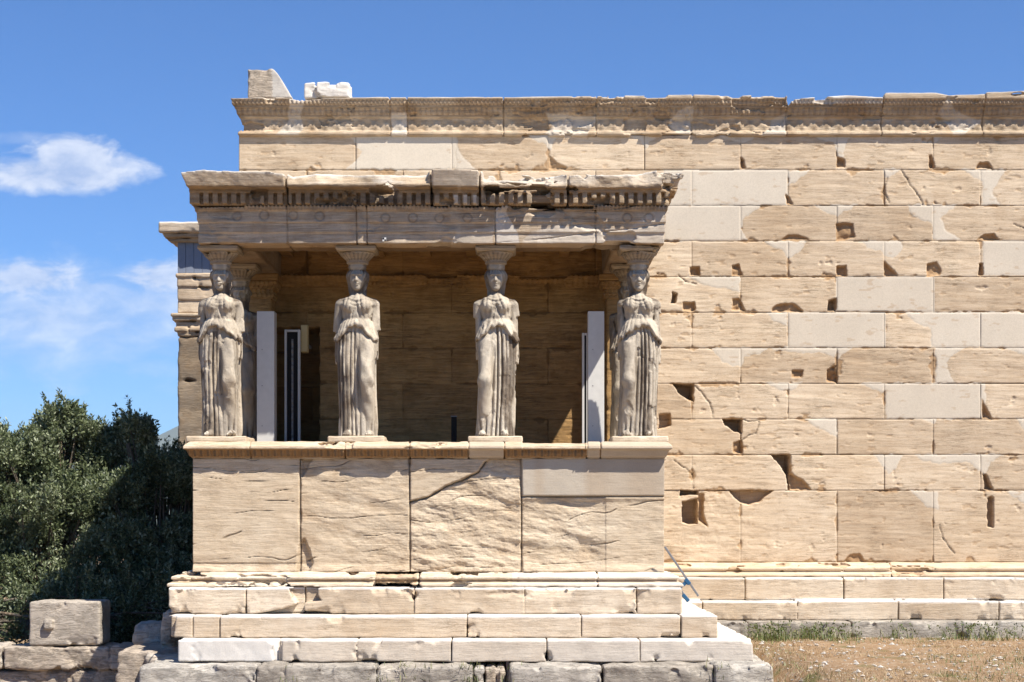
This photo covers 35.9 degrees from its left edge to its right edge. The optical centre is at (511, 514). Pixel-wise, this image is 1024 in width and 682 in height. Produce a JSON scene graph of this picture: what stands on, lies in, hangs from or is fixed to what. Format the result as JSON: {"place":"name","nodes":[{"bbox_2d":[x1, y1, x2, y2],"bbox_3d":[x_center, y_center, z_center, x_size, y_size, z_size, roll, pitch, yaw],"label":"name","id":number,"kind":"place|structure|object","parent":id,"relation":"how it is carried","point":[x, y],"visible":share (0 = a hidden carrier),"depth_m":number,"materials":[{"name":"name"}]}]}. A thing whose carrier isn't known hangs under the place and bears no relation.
{"place":"outdoors","nodes":[
{"label":"outdoors","id":0,"kind":"place"},
{"bbox_2d":[72,426,177,520],"bbox_3d":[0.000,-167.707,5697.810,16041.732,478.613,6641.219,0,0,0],"label":"hills","id":1,"kind":"structure","parent":0,"point":[173,433],"depth_m":6420.87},
{"bbox_2d":[0,539,1023,681],"bbox_3d":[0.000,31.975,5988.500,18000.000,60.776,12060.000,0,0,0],"label":"ground","id":2,"kind":"structure","parent":0,"point":[883,660],"depth_m":17.38,"materials":[{"name":"brown soil"}]},
{"bbox_2d":[0,388,155,626],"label":"olive tree","id":3,"kind":"object","parent":2,"relation":"on","point":[43,513],"visible":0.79,"depth_m":23.04,"materials":[{"name":"green plant"}]},
{"bbox_2d":[0,641,177,681],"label":"rubble wall","id":4,"kind":"structure","parent":2,"relation":"on","point":[105,662],"depth_m":19.99,"materials":[{"name":"stone"}]},
{"bbox_2d":[29,599,109,645],"bbox_3d":[-5.684,1.390,20.294,0.916,0.569,0.626,0,0,0],"label":"cut block","id":5,"kind":"object","parent":4,"relation":"on","point":[71,622],"depth_m":20.05,"materials":[{"name":"stone"}]},
{"bbox_2d":[132,620,161,644],"bbox_3d":[-4.479,1.498,19.717,0.467,0.336,0.488,0,0,0],"label":"loose stone","id":6,"kind":"object","parent":4,"relation":"on","point":[149,631],"visible":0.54,"depth_m":19.52,"materials":[{"name":"grey stone"}]},
{"bbox_2d":[161,609,179,647],"bbox_3d":[-4.120,1.420,19.052,0.192,0.566,0.425,0,0,0],"label":"loose stone","id":7,"kind":"object","parent":4,"relation":"on","point":[168,639],"visible":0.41,"depth_m":18.86,"materials":[{"name":"stone"}]},
{"bbox_2d":[0,549,183,643],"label":"shrub","id":8,"kind":"object","parent":2,"relation":"on","point":[134,601],"visible":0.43,"depth_m":21.42,"materials":[{"name":"green plant"}]},
{"bbox_2d":[59,395,192,599],"bbox_3d":[-5.467,0.368,23.072,2.246,4.350,2.862,0,0,0],"label":"olive tree","id":9,"kind":"object","parent":2,"relation":"on","point":[137,536],"visible":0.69,"depth_m":22.97,"materials":[{"name":"green plant"}]},
{"bbox_2d":[159,222,232,563],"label":"distant pier","id":10,"kind":"structure","parent":2,"relation":"on","point":[194,285],"depth_m":31.08,"materials":[{"name":"stone"}]},
{"bbox_2d":[139,169,773,681],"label":"caryatid porch","id":11,"kind":"object","parent":2,"relation":"on","point":[355,561],"visible":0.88,"depth_m":18.50,"materials":[{"name":"stone"}]},
{"bbox_2d":[186,245,254,441],"bbox_3d":[-3.485,-2.017,18.901,0.718,2.347,0.643,0,0,0],"label":"caryatid","id":12,"kind":"object","parent":11,"relation":"on","point":[222,330],"visible":0.88,"depth_m":18.77,"materials":[{"name":"stone"}]},
{"bbox_2d":[230,263,261,440],"bbox_3d":[-3.483,-2.017,20.261,0.718,2.347,0.643,0,0,0],"label":"caryatid","id":13,"kind":"object","parent":11,"relation":"on","point":[243,274],"visible":0.4,"depth_m":20.13,"materials":[{"name":"stone"}]},
{"bbox_2d":[257,311,276,440],"bbox_3d":[-3.067,-1.564,19.750,0.278,1.928,0.260,0,0,0],"label":"metal post","id":14,"kind":"object","parent":11,"relation":"on","point":[266,375],"visible":0.79,"depth_m":19.65,"materials":[{"name":"metal"}]},
{"bbox_2d":[284,329,300,441],"bbox_3d":[-2.876,-1.510,20.700,0.201,1.814,0.100,0,0,0],"label":"guard frame","id":15,"kind":"object","parent":11,"relation":"on","point":[292,385],"visible":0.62,"depth_m":20.68,"materials":[{"name":"white paint"}]},
{"bbox_2d":[328,245,387,442],"bbox_3d":[-1.837,-2.016,18.900,0.670,2.347,0.649,0,0,0],"label":"caryatid","id":16,"kind":"object","parent":11,"relation":"on","point":[356,327],"visible":0.93,"depth_m":18.77,"materials":[{"name":"stone"}]},
{"bbox_2d":[451,416,456,441],"bbox_3d":[-0.761,-0.946,20.710,0.080,0.689,0.090,0,0,0],"label":"dark bollard","id":17,"kind":"object","parent":11,"relation":"on","point":[453,428],"visible":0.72,"depth_m":20.67,"materials":[{"name":"black metal"}]},
{"bbox_2d":[468,245,522,443],"bbox_3d":[-0.198,-2.016,18.901,0.652,2.347,0.647,0,0,0],"label":"caryatid","id":18,"kind":"object","parent":11,"relation":"on","point":[496,315],"visible":0.93,"depth_m":18.77,"materials":[{"name":"stone"}]},
{"bbox_2d":[280,656,729,681],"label":"joint weeds","id":19,"kind":"object","parent":11,"relation":"on","point":[468,669],"visible":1,"depth_m":17.04,"materials":[{"name":"green plant"}]},
{"bbox_2d":[582,333,586,442],"bbox_3d":[0.936,-1.459,20.200,0.082,1.712,0.100,0,0,0],"label":"guard frame","id":20,"kind":"object","parent":11,"relation":"on","point":[584,387],"visible":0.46,"depth_m":20.15,"materials":[{"name":"white paint"}]},
{"bbox_2d":[587,311,603,442],"bbox_3d":[1.046,-1.564,19.750,0.262,1.928,0.260,0,0,0],"label":"metal post","id":21,"kind":"object","parent":11,"relation":"on","point":[595,376],"visible":0.74,"depth_m":19.65,"materials":[{"name":"metal"}]},
{"bbox_2d":[605,263,648,441],"bbox_3d":[1.495,-2.015,20.259,0.674,2.347,0.648,0,0,0],"label":"caryatid","id":22,"kind":"object","parent":11,"relation":"on","point":[619,271],"visible":0.34,"depth_m":20.18,"materials":[{"name":"stone"}]},
{"bbox_2d":[609,245,668,441],"bbox_3d":[1.508,-2.015,18.899,0.674,2.347,0.648,0,0,0],"label":"caryatid","id":23,"kind":"object","parent":11,"relation":"on","point":[639,340],"visible":0.95,"depth_m":18.77,"materials":[{"name":"stone"}]},
{"bbox_2d":[664,546,698,601],"bbox_3d":[1.975,0.699,18.380,0.411,0.654,0.050,0,0,0],"label":"bar clamp","id":24,"kind":"object","parent":11,"relation":"attached to","point":[684,583],"visible":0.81,"depth_m":18.37,"materials":[{"name":"metal"}]},
{"bbox_2d":[231,91,1023,637],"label":"temple wall","id":25,"kind":"structure","parent":2,"relation":"on","point":[835,287],"depth_m":21.40,"materials":[{"name":"stone"}]},
{"bbox_2d":[248,69,292,98],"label":"fallen block","id":26,"kind":"structure","parent":25,"relation":"on","point":[268,84],"depth_m":21.40,"materials":[{"name":"stone"}]},
{"bbox_2d":[301,325,310,352],"bbox_3d":[-2.738,-2.316,21.094,0.090,0.360,0.612,0,0,0],"label":"junction box","id":27,"kind":"object","parent":25,"relation":"attached to","point":[305,346],"visible":1,"depth_m":20.79,"materials":[{"name":"beige plastic"}]},
{"bbox_2d":[304,82,351,99],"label":"fallen block","id":28,"kind":"structure","parent":25,"relation":"on","point":[320,90],"depth_m":21.33,"materials":[{"name":"stone"}]},
{"bbox_2d":[743,619,1023,641],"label":"weeds","id":29,"kind":"object","parent":2,"relation":"on","point":[772,636],"visible":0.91,"depth_m":20.14,"materials":[{"name":"green plant"}]},
{"bbox_2d":[751,636,1023,681],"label":"dry grass","id":30,"kind":"structure","parent":2,"relation":"on","point":[896,669],"depth_m":17.64,"materials":[{"name":"plant"}]},
{"bbox_2d":[753,635,1023,681],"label":"weeds","id":31,"kind":"object","parent":2,"relation":"on","point":[1019,661],"visible":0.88,"depth_m":16.98,"materials":[{"name":"plant"}]},
{"bbox_2d":[754,637,1023,681],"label":"pebbles","id":32,"kind":"object","parent":2,"relation":"on","point":[868,655],"visible":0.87,"depth_m":17.52,"materials":[{"name":"gravel"}]},
{"bbox_2d":[0,0,1023,437],"label":"sky","id":33,"kind":"structure","parent":0,"point":[105,105],"materials":[{"name":"blue"}]}
]}

